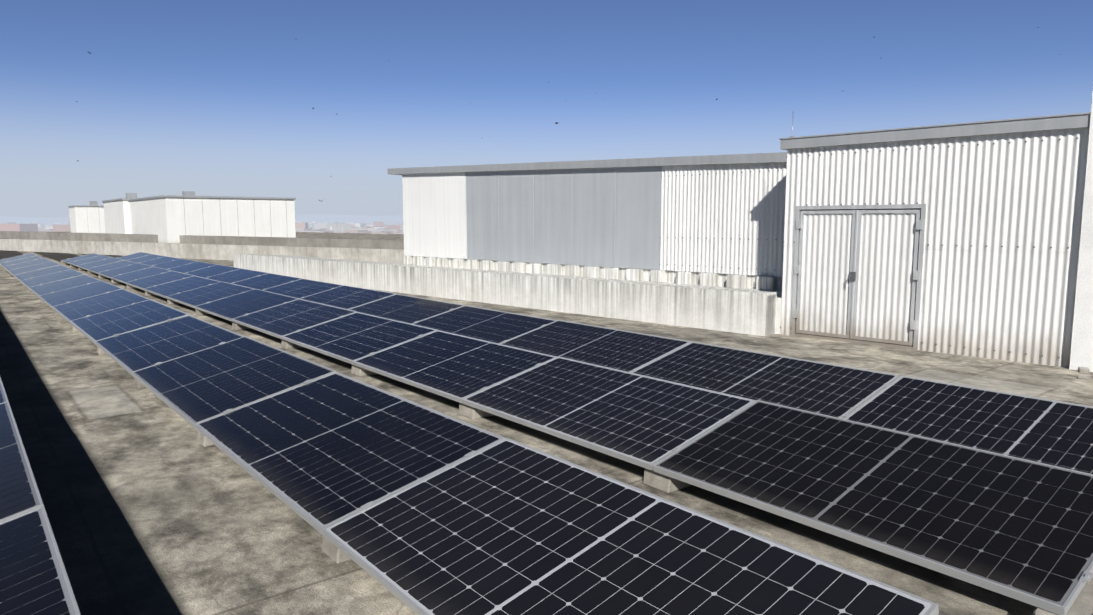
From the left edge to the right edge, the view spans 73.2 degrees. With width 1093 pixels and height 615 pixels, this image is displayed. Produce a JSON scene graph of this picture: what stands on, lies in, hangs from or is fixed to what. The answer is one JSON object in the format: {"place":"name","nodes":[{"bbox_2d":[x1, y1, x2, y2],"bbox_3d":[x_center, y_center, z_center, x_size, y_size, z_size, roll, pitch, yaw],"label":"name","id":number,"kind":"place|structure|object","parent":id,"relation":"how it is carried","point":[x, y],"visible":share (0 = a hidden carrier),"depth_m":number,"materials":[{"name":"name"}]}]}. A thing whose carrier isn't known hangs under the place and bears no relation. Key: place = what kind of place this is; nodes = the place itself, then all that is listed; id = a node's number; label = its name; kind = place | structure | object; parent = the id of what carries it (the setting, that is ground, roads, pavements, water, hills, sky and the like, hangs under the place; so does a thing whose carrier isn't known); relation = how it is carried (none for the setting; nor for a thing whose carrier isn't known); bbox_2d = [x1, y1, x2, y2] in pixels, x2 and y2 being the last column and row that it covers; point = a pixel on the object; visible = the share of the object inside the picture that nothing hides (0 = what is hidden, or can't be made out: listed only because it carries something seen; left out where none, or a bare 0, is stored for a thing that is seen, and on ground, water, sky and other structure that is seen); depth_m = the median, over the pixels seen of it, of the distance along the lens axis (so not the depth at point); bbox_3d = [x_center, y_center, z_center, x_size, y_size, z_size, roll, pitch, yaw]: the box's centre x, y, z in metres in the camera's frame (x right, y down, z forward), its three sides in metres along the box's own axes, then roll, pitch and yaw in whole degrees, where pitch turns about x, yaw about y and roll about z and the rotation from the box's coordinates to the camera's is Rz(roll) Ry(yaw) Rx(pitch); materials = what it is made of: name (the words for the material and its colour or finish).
{"place":"outdoors","nodes":[
{"label":"outdoors","id":0,"kind":"place"},
{"bbox_2d":[0,377,80,614],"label":"solar row frames","id":1,"kind":"structure","parent":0,"point":[61,563],"depth_m":2.97,"materials":[{"name":"silver metal"}]},
{"bbox_2d":[0,383,75,614],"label":"solar row cells","id":2,"kind":"object","parent":1,"relation":"in","point":[32,581],"visible":0.96,"depth_m":2.69,"materials":[{"name":"blue glass"}]},
{"bbox_2d":[68,201,105,232],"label":"shed","id":3,"kind":"structure","parent":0,"point":[90,218],"depth_m":80.23,"materials":[{"name":"white metal"}]},
{"bbox_2d":[0,222,402,223],"bbox_3d":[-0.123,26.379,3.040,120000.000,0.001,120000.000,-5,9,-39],"label":"distant ground","id":4,"kind":"structure","parent":0,"point":[307,222],"depth_m":11060.39,"materials":[{"name":"grey"}]},
{"bbox_2d":[0,214,402,221],"bbox_3d":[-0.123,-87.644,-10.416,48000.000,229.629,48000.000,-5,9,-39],"label":"distant hills","id":5,"kind":"structure","parent":4,"relation":"on","point":[329,218],"depth_m":22800.95,"materials":[{"name":"grey"}]},
{"bbox_2d":[0,221,403,233],"bbox_3d":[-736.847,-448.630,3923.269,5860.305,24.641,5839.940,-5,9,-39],"label":"distant town","id":6,"kind":"object","parent":4,"relation":"on","point":[374,227],"visible":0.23,"depth_m":1120.83},
{"bbox_2d":[402,172,466,258],"bbox_3d":[-0.518,-2.046,19.203,2.400,2.670,6.012,7,9,44],"label":"wall panel","id":7,"kind":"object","parent":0,"point":[434,216],"depth_m":16.98,"materials":[{"name":"white metal"}]},
{"bbox_2d":[0,231,1092,614],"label":"roof surface","id":8,"kind":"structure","parent":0,"point":[152,505],"depth_m":4.39,"materials":[{"name":"concrete"}]},
{"bbox_2d":[102,193,136,233],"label":"shed","id":9,"kind":"structure","parent":8,"relation":"on","point":[117,215],"depth_m":58.27,"materials":[{"name":"white metal"}]},
{"bbox_2d":[1,266,351,563],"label":"support blocks","id":10,"kind":"structure","parent":8,"relation":"on","point":[332,551],"depth_m":3.47,"materials":[{"name":"grey concrete"}]},
{"bbox_2d":[0,254,938,614],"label":"solar row frames","id":11,"kind":"structure","parent":10,"relation":"on","point":[418,610],"depth_m":3.73,"materials":[{"name":"silver metal"}]},
{"bbox_2d":[0,253,932,614],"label":"solar panels","id":12,"kind":"object","parent":11,"relation":"in","point":[506,527],"visible":0.98,"depth_m":3.37,"materials":[{"name":"glass"}]},
{"bbox_2d":[0,239,403,263],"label":"wall","id":13,"kind":"structure","parent":8,"relation":"on","point":[204,251],"depth_m":30.25,"materials":[{"name":"grey concrete"}]},
{"bbox_2d":[0,231,403,248],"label":"wall","id":14,"kind":"structure","parent":8,"relation":"on","point":[304,242],"depth_m":44.50,"materials":[{"name":"grey concrete"}]},
{"bbox_2d":[127,191,295,242],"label":"building","id":15,"kind":"structure","parent":8,"relation":"on","point":[168,218],"depth_m":49.53,"materials":[{"name":"white metal"}]},
{"bbox_2d":[233,253,781,335],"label":"parapet","id":16,"kind":"structure","parent":8,"relation":"on","point":[751,311],"depth_m":12.62,"materials":[{"name":"grey concrete"}]},
{"bbox_2d":[402,256,782,290],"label":"ledge piers","id":17,"kind":"structure","parent":16,"relation":"on","point":[770,283],"depth_m":13.32,"materials":[{"name":"grey concrete"}]},
{"bbox_2d":[60,261,1092,614],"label":"support blocks","id":18,"kind":"structure","parent":8,"relation":"on","point":[1080,605],"depth_m":4.30,"materials":[{"name":"grey concrete"}]},
{"bbox_2d":[61,253,1092,614],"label":"solar row frames","id":19,"kind":"structure","parent":18,"relation":"on","point":[1007,591],"depth_m":4.14,"materials":[{"name":"silver metal"}]},
{"bbox_2d":[63,253,1092,605],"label":"solar panels","id":20,"kind":"object","parent":19,"relation":"in","point":[1013,523],"visible":1,"depth_m":4.20,"materials":[{"name":"glass"}]},
{"bbox_2d":[791,204,925,349],"bbox_3d":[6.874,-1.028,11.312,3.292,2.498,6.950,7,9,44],"label":"door frame","id":21,"kind":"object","parent":8,"relation":"on","point":[861,209],"depth_m":9.30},
{"bbox_2d":[660,137,1077,357],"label":"wall screws","id":22,"kind":"object","parent":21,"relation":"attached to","point":[865,204],"visible":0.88,"depth_m":9.08,"materials":[{"name":"silver metal"}]},
{"bbox_2d":[780,128,1089,367],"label":"corrugated wall","id":23,"kind":"structure","parent":8,"relation":"on","point":[1010,197],"depth_m":8.51,"materials":[{"name":"white metal"}]},
{"bbox_2d":[779,112,1090,149],"bbox_3d":[6.827,-2.344,11.168,3.385,0.145,7.180,7,9,44],"label":"roof edge","id":24,"kind":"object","parent":23,"relation":"on","point":[1045,123],"depth_m":8.40,"materials":[{"name":"grey metal"}]},
{"bbox_2d":[1069,93,1092,371],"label":"wall","id":25,"kind":"structure","parent":8,"relation":"on","point":[1081,354],"depth_m":7.58,"materials":[{"name":"paint"}]},
{"bbox_2d":[1077,367,1092,379],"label":"concrete blocks","id":26,"kind":"object","parent":8,"relation":"on","point":[1083,370],"visible":0.86,"depth_m":7.55,"materials":[{"name":"concrete"}]},
{"bbox_2d":[0,0,1092,217],"label":"sky","id":27,"kind":"structure","parent":0,"point":[204,97],"materials":[{"name":"blue"}]},
{"bbox_2d":[466,166,661,269],"bbox_3d":[0.102,-1.804,14.389,5.240,1.898,0.026,7,9,44],"label":"wall panel","id":28,"kind":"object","parent":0,"point":[604,217],"depth_m":14.08,"materials":[{"name":"grey metal"}]},
{"bbox_2d":[117,252,1092,418],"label":"solar row frames","id":29,"kind":"structure","parent":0,"point":[866,400],"depth_m":6.81,"materials":[{"name":"silver metal"}]},
{"bbox_2d":[118,252,1092,473],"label":"solar panels","id":30,"kind":"object","parent":29,"relation":"in","point":[1058,434],"visible":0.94,"depth_m":6.03,"materials":[{"name":"glass"}]},
{"bbox_2d":[660,162,786,276],"bbox_3d":[2.943,-1.406,11.600,2.760,1.762,0.025,7,9,44],"label":"wall panel","id":31,"kind":"object","parent":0,"point":[737,204],"visible":0.71,"depth_m":11.71,"materials":[{"name":"white metal"}]},
{"bbox_2d":[387,152,786,174],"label":"shed roof","id":32,"kind":"structure","parent":31,"relation":"on","point":[778,157],"depth_m":13.12,"materials":[{"name":"grey metal"}]}
]}

